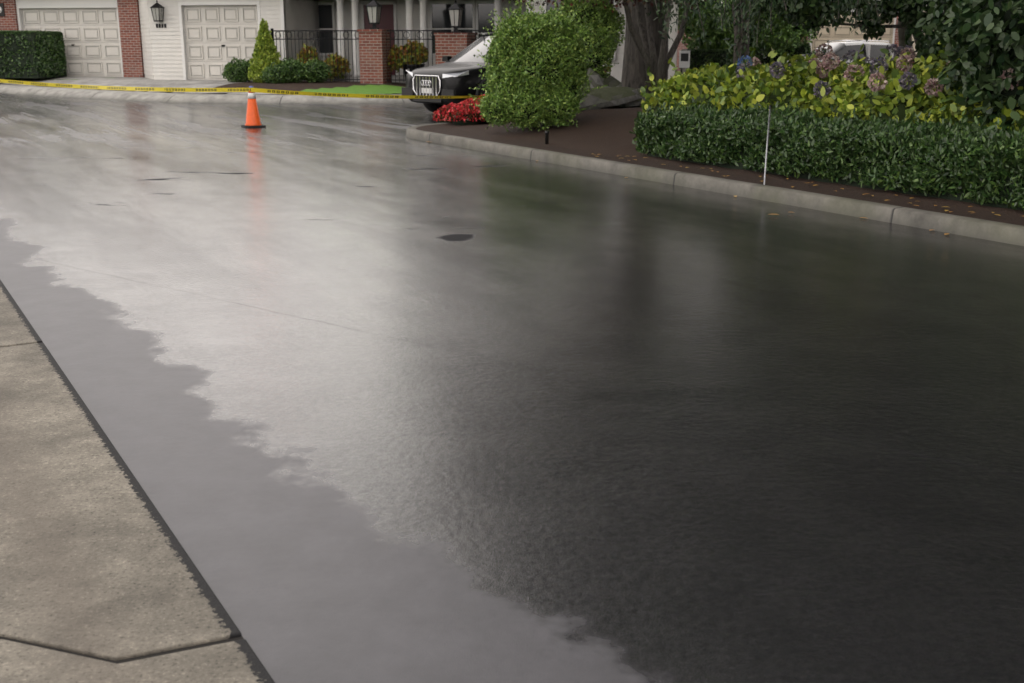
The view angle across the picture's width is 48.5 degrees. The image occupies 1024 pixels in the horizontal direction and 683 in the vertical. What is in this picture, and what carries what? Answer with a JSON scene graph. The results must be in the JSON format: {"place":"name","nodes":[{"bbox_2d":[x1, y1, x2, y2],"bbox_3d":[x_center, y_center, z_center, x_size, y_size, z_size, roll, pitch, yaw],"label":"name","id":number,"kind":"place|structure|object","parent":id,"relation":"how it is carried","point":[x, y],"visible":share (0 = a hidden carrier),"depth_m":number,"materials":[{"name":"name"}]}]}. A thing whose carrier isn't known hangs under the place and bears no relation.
{"place":"outdoors","nodes":[
{"label":"outdoors","id":0,"kind":"place"},
{"bbox_2d":[0,30,66,77],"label":"hedge","id":1,"kind":"object","parent":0,"point":[58,46],"depth_m":34.83,"materials":[{"name":"green plant"}]},
{"bbox_2d":[0,76,403,93],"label":"driveway","id":2,"kind":"structure","parent":0,"point":[126,81],"depth_m":32.65,"materials":[{"name":"concrete"}]},
{"bbox_2d":[14,78,80,79],"bbox_3d":[-14.393,-8.240,35.666,4.494,0.090,0.928,7,17,25],"label":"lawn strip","id":3,"kind":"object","parent":2,"relation":"on","point":[51,79],"visible":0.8,"depth_m":35.31,"materials":[{"name":"green plant"}]},
{"bbox_2d":[247,18,282,82],"bbox_3d":[-6.779,-7.940,31.277,1.103,1.842,1.151,0,15,0],"label":"gold conifer","id":4,"kind":"object","parent":2,"relation":"on","point":[259,62],"depth_m":31.06,"materials":[{"name":"plant"}]},
{"bbox_2d":[222,57,332,83],"bbox_3d":[-6.595,-7.445,31.405,3.289,0.829,1.734,7,17,25],"label":"garden shrub","id":5,"kind":"object","parent":2,"relation":"on","point":[296,78],"depth_m":31.00,"materials":[{"name":"green plant"}]},
{"bbox_2d":[215,64,424,93],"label":"front lawn","id":6,"kind":"structure","parent":2,"relation":"on","point":[346,87],"depth_m":29.83,"materials":[{"name":"green plant"}]},
{"bbox_2d":[388,40,428,72],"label":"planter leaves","id":7,"kind":"object","parent":6,"relation":"on","point":[397,55],"visible":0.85,"depth_m":30.84,"materials":[{"name":"green plant"}]},
{"bbox_2d":[296,44,350,80],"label":"shrubs","id":8,"kind":"object","parent":2,"relation":"on","point":[326,61],"visible":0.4,"depth_m":32.14,"materials":[{"name":"green plant"}]},
{"bbox_2d":[0,0,678,87],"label":"house","id":9,"kind":"structure","parent":2,"relation":"on","point":[181,39],"depth_m":33.22,"materials":[{"name":"paint"}]},
{"bbox_2d":[680,49,732,72],"bbox_3d":[6.638,-9.533,38.856,1.488,0.772,1.116,6,16,21],"label":"hedge","id":10,"kind":"object","parent":2,"relation":"on","point":[697,58],"visible":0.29,"depth_m":38.28,"materials":[{"name":"green plant"}]},
{"bbox_2d":[0,88,1023,682],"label":"road asphalt","id":11,"kind":"structure","parent":0,"point":[370,392],"depth_m":5.09,"materials":[{"name":"grey asphalt"}]},
{"bbox_2d":[0,280,274,682],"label":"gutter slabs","id":12,"kind":"structure","parent":11,"relation":"on","point":[102,579],"depth_m":3.44,"materials":[{"name":"concrete"}]},
{"bbox_2d":[0,84,415,103],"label":"kerb","id":13,"kind":"structure","parent":11,"relation":"on","point":[148,96],"depth_m":28.41,"materials":[{"name":"concrete"}]},
{"bbox_2d":[241,86,265,127],"bbox_3d":[-4.647,-4.203,20.361,0.370,0.715,0.370,-8,17,-28],"label":"traffic cone","id":14,"kind":"object","parent":11,"relation":"on","point":[252,118],"visible":1,"depth_m":20.30,"materials":[{"name":"orange plastic"}]},
{"bbox_2d":[0,79,482,98],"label":"caution tape","id":15,"kind":"object","parent":14,"relation":"attached to","point":[166,89],"visible":0.97,"depth_m":20.62,"materials":[{"name":"yellow plastic"}]},
{"bbox_2d":[401,33,610,111],"bbox_3d":[-0.077,-5.749,24.301,4.525,1.671,2.190,-14,20,-41],"label":"car","id":16,"kind":"object","parent":11,"relation":"on","point":[459,73],"visible":0.37,"depth_m":22.88,"materials":[{"name":"black paint"}]},
{"bbox_2d":[426,141,1000,234],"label":"fallen leaves","id":17,"kind":"object","parent":11,"relation":"on","point":[814,185],"visible":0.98,"depth_m":10.34,"materials":[{"name":"brown plant"}]},
{"bbox_2d":[406,122,1023,245],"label":"yard kerb","id":18,"kind":"structure","parent":11,"relation":"on","point":[991,226],"depth_m":11.41,"materials":[{"name":"concrete"}]},
{"bbox_2d":[676,0,933,70],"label":"house","id":19,"kind":"structure","parent":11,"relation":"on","point":[843,32],"depth_m":50.55,"materials":[{"name":"beige"}]},
{"bbox_2d":[557,0,625,77],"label":"shrub","id":20,"kind":"object","parent":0,"point":[609,49],"depth_m":20.00,"materials":[{"name":"green plant"}]},
{"bbox_2d":[679,49,689,73],"bbox_3d":[4.570,-7.101,30.178,0.280,1.250,0.125,5,16,17],"label":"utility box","id":21,"kind":"object","parent":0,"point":[684,59],"visible":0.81,"depth_m":30.03,"materials":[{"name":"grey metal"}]},
{"bbox_2d":[452,107,1023,216],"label":"yard soil","id":22,"kind":"structure","parent":0,"point":[603,130],"depth_m":16.12,"materials":[{"name":"brown soil"}]},
{"bbox_2d":[432,94,486,121],"bbox_3d":[-0.286,-4.048,19.654,2.236,0.503,1.574,0,15,0],"label":"begonia bed","id":23,"kind":"object","parent":22,"relation":"on","point":[454,109],"visible":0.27,"depth_m":19.30,"materials":[{"name":"red plant"}]},
{"bbox_2d":[440,110,499,124],"bbox_3d":[-0.298,-3.920,19.676,1.963,0.513,1.362,0,15,0],"label":"begonia","id":24,"kind":"object","parent":22,"relation":"on","point":[458,122],"visible":0.21,"depth_m":19.24,"materials":[{"name":"red plant"}]},
{"bbox_2d":[468,0,607,130],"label":"shrub","id":25,"kind":"object","parent":22,"relation":"on","point":[562,25],"depth_m":17.12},
{"bbox_2d":[545,131,548,143],"bbox_3d":[0.484,-2.824,15.808,0.060,0.200,0.057,0,15,0],"label":"sprinkler head","id":26,"kind":"object","parent":22,"relation":"on","point":[546,137],"visible":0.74,"depth_m":15.79},
{"bbox_2d":[584,68,622,108],"bbox_3d":[1.442,-4.569,20.528,1.284,0.704,1.727,0,11,-26],"label":"boulder","id":27,"kind":"object","parent":22,"relation":"on","point":[597,79],"visible":0.16,"depth_m":20.06,"materials":[{"name":"stone"}]},
{"bbox_2d":[572,87,640,110],"bbox_3d":[1.322,-4.124,19.254,1.919,0.394,1.157,-20,15,-34],"label":"boulder","id":28,"kind":"object","parent":22,"relation":"on","point":[602,97],"visible":0.48,"depth_m":18.91,"materials":[{"name":"stone"}]},
{"bbox_2d":[502,0,716,95],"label":"tree","id":29,"kind":"object","parent":22,"relation":"on","point":[658,69],"depth_m":20.83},
{"bbox_2d":[606,88,645,108],"bbox_3d":[2.045,-4.256,19.879,0.731,0.322,1.029,1,11,27],"label":"boulder","id":30,"kind":"object","parent":22,"relation":"on","point":[635,103],"visible":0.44,"depth_m":19.51,"materials":[{"name":"stone"}]},
{"bbox_2d":[621,0,667,91],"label":"trunk","id":31,"kind":"object","parent":22,"relation":"on","point":[634,71],"visible":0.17,"depth_m":22.44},
{"bbox_2d":[678,0,821,61],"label":"tree","id":32,"kind":"object","parent":22,"relation":"on","point":[792,35],"depth_m":38.73,"materials":[{"name":"green plant"}]},
{"bbox_2d":[631,0,891,72],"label":"tree","id":33,"kind":"object","parent":22,"relation":"on","point":[745,8],"depth_m":12.69,"materials":[{"name":"green plant"}]},
{"bbox_2d":[763,105,771,184],"bbox_3d":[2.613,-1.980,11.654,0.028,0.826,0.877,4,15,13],"label":"irrigation stake","id":34,"kind":"object","parent":22,"relation":"in","point":[770,108],"visible":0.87,"depth_m":11.63,"materials":[{"name":"metal"}]},
{"bbox_2d":[732,0,912,67],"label":"tree stems","id":35,"kind":"object","parent":22,"relation":"on","point":[901,36],"visible":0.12,"depth_m":27.98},
{"bbox_2d":[629,95,1023,210],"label":"low hedge","id":36,"kind":"object","parent":22,"relation":"on","point":[974,146],"depth_m":11.25,"materials":[{"name":"green plant"}]},
{"bbox_2d":[640,42,1023,130],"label":"hydrangea","id":37,"kind":"object","parent":22,"relation":"on","point":[735,88],"depth_m":13.09,"materials":[{"name":"green plant"}]},
{"bbox_2d":[742,0,954,63],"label":"tree","id":38,"kind":"object","parent":22,"relation":"on","point":[808,9],"depth_m":14.73,"materials":[{"name":"green plant"}]},
{"bbox_2d":[915,0,1023,131],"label":"tree leaves","id":39,"kind":"object","parent":22,"relation":"on","point":[966,40],"visible":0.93,"depth_m":10.66,"materials":[{"name":"green plant"}]},
{"bbox_2d":[977,0,1023,109],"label":"tree","id":40,"kind":"object","parent":22,"relation":"on","point":[1007,17],"visible":0.19,"depth_m":10.59,"materials":[{"name":"green plant"}]},
{"bbox_2d":[717,43,810,65],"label":"hedge","id":41,"kind":"object","parent":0,"point":[801,49],"depth_m":40.98,"materials":[{"name":"green plant"}]},
{"bbox_2d":[787,40,913,64],"bbox_3d":[11.000,-9.220,37.899,4.645,1.601,2.190,-4,15,-14],"label":"white car","id":42,"kind":"object","parent":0,"point":[869,49],"visible":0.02,"depth_m":37.19,"materials":[{"name":"white paint"}]}
]}

